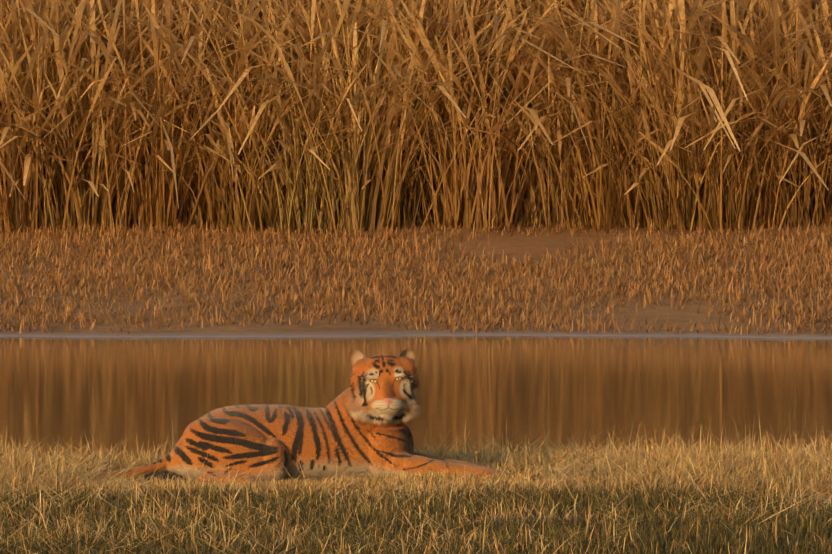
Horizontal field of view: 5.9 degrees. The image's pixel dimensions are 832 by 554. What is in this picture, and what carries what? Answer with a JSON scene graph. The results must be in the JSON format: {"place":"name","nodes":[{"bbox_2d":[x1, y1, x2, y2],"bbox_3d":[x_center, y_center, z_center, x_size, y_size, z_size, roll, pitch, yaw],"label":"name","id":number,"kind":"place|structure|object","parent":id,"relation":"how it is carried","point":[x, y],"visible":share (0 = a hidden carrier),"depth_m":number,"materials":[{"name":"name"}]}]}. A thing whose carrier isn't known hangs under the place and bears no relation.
{"place":"outdoors","nodes":[
{"label":"outdoors","id":0,"kind":"place"},
{"bbox_2d":[0,336,831,465],"bbox_3d":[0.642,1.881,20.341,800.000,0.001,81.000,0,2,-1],"label":"pond water","id":1,"kind":"structure","parent":0,"point":[150,390],"depth_m":50.89,"materials":[{"name":"brown liquid"}]},
{"bbox_2d":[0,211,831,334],"bbox_3d":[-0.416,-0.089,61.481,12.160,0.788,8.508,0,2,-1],"label":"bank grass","id":2,"kind":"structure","parent":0,"point":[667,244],"depth_m":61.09,"materials":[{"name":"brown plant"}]},
{"bbox_2d":[0,221,831,553],"bbox_3d":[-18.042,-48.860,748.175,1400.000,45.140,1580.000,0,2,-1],"label":"ground","id":3,"kind":"structure","parent":0,"point":[518,245],"depth_m":59.66,"materials":[{"name":"soil"}]},
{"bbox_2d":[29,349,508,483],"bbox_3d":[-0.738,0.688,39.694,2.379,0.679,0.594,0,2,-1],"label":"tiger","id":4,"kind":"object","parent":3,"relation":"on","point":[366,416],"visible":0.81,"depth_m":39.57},
{"bbox_2d":[121,468,535,487],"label":"grass","id":5,"kind":"structure","parent":3,"relation":"on","point":[429,476],"depth_m":39.37,"materials":[{"name":"beige plant"}]},
{"bbox_2d":[0,0,831,236],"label":"tall grass","id":6,"kind":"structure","parent":3,"relation":"on","point":[283,114],"depth_m":64.47,"materials":[{"name":"brown plant"}]},
{"bbox_2d":[0,410,831,553],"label":"grass","id":7,"kind":"structure","parent":3,"relation":"on","point":[521,470],"depth_m":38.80,"materials":[{"name":"beige plant"}]}
]}

